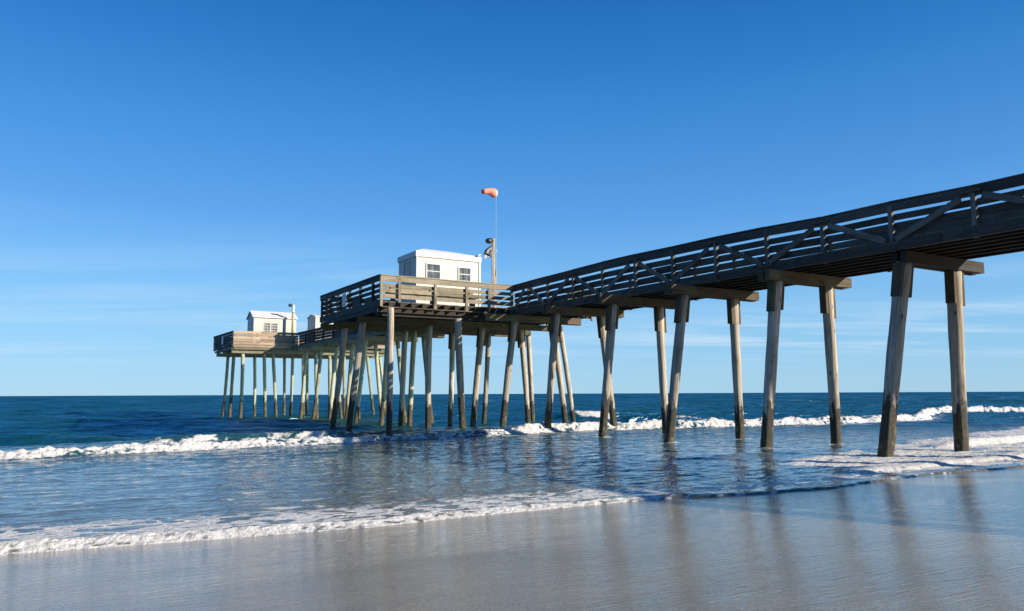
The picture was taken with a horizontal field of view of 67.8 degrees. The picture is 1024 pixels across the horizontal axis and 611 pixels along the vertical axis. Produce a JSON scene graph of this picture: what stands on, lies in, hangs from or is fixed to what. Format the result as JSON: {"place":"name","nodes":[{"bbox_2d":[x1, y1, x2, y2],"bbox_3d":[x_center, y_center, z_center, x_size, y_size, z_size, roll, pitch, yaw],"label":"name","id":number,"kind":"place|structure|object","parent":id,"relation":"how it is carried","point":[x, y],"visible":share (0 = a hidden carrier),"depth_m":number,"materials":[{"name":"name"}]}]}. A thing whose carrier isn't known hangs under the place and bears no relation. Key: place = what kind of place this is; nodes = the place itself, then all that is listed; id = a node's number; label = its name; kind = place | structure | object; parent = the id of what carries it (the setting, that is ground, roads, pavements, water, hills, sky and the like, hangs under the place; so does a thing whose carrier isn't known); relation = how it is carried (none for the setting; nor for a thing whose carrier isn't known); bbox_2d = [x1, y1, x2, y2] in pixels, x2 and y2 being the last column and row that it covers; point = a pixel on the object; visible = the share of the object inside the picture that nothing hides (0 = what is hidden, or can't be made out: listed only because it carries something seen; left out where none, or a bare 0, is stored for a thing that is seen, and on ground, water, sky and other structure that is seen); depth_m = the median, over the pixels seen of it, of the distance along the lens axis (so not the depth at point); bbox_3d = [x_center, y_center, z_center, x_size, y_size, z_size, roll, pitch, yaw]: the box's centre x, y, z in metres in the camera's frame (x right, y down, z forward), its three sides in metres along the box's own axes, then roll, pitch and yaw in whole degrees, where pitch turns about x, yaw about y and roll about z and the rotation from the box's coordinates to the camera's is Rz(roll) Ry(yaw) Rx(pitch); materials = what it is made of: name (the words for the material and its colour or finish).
{"place":"outdoors","nodes":[
{"label":"outdoors","id":0,"kind":"place"},
{"bbox_2d":[0,392,1023,554],"bbox_3d":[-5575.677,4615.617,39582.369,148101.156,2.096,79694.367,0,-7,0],"label":"sea water","id":1,"kind":"structure","parent":0,"point":[82,472],"depth_m":16.74,"materials":[{"name":"blue liquid"}]},
{"bbox_2d":[0,467,1023,610],"bbox_3d":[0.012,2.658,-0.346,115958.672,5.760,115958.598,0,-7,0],"label":"sand beach","id":2,"kind":"structure","parent":0,"point":[947,542],"depth_m":6.12,"materials":[{"name":"beige sand"}]},
{"bbox_2d":[213,173,1023,456],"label":"fishing pier","id":3,"kind":"structure","parent":2,"relation":"on","point":[949,244],"depth_m":24.05,"materials":[{"name":"wood"}]},
{"bbox_2d":[246,311,297,345],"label":"cabin","id":4,"kind":"object","parent":3,"relation":"on","point":[263,321],"visible":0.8,"depth_m":56.31,"materials":[{"name":"beige wood"}]},
{"bbox_2d":[264,323,270,331],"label":"window","id":5,"kind":"structure","parent":4,"relation":"in","point":[267,326],"depth_m":55.92,"materials":[{"name":"white glass"}]},
{"bbox_2d":[272,323,277,331],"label":"window","id":6,"kind":"structure","parent":4,"relation":"in","point":[274,325],"depth_m":56.21,"materials":[{"name":"white glass"}]},
{"bbox_2d":[288,304,294,340],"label":"light pole","id":7,"kind":"object","parent":3,"relation":"on","point":[293,312],"visible":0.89,"depth_m":56.29,"materials":[{"name":"white metal"}]},
{"bbox_2d":[307,314,332,341],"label":"cabin","id":8,"kind":"object","parent":3,"relation":"on","point":[314,321],"visible":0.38,"depth_m":53.69,"materials":[{"name":"beige wood"}]},
{"bbox_2d":[342,293,346,306],"bbox_3d":[-7.019,-0.223,31.883,0.020,0.550,0.500,4,-8,-31],"label":"sign","id":9,"kind":"object","parent":3,"relation":"attached to","point":[344,299],"visible":1,"depth_m":31.84,"materials":[{"name":"blue"}]},
{"bbox_2d":[385,287,477,306],"bbox_3d":[-3.187,-0.323,30.692,3.900,0.740,0.490,4,-8,-31],"label":"bench","id":10,"kind":"object","parent":3,"relation":"on","point":[392,299],"visible":0.41,"depth_m":30.63,"materials":[{"name":"wood"}]},
{"bbox_2d":[397,249,481,306],"bbox_3d":[-3.306,-1.019,34.581,3.260,3.020,2.080,4,-8,-31],"label":"cabin","id":11,"kind":"object","parent":3,"relation":"on","point":[436,264],"visible":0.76,"depth_m":33.79,"materials":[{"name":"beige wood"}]},
{"bbox_2d":[404,261,409,275],"bbox_3d":[-4.670,-1.602,33.842,0.040,0.700,0.620,4,-8,-31],"label":"window","id":12,"kind":"structure","parent":11,"relation":"in","point":[406,264],"depth_m":33.83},
{"bbox_2d":[426,263,440,278],"bbox_3d":[-3.445,-1.499,33.388,0.700,0.700,0.040,4,-8,-31],"label":"window","id":13,"kind":"structure","parent":11,"relation":"in","point":[433,270],"depth_m":33.40,"materials":[{"name":"white glass"}]},
{"bbox_2d":[458,267,470,281],"bbox_3d":[-2.123,-1.393,34.180,0.650,0.660,0.040,4,-8,-31],"label":"window","id":14,"kind":"structure","parent":11,"relation":"in","point":[464,273],"depth_m":34.18,"materials":[{"name":"white glass"}]},
{"bbox_2d":[484,238,497,307],"bbox_3d":[-1.020,-1.311,35.398,0.392,3.768,0.870,-5,-8,33],"label":"light pole","id":15,"kind":"object","parent":3,"relation":"on","point":[489,251],"visible":0.85,"depth_m":35.55,"materials":[{"name":"metal"}]},
{"bbox_2d":[481,188,497,197],"bbox_3d":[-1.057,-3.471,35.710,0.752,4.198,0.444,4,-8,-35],"label":"windsock","id":16,"kind":"object","parent":15,"relation":"attached to","point":[492,192],"visible":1,"depth_m":35.85,"materials":[{"name":"fabric"}]},
{"bbox_2d":[0,0,1023,395],"label":"sky","id":17,"kind":"structure","parent":0,"point":[172,172],"materials":[{"name":"blue"}]}
]}

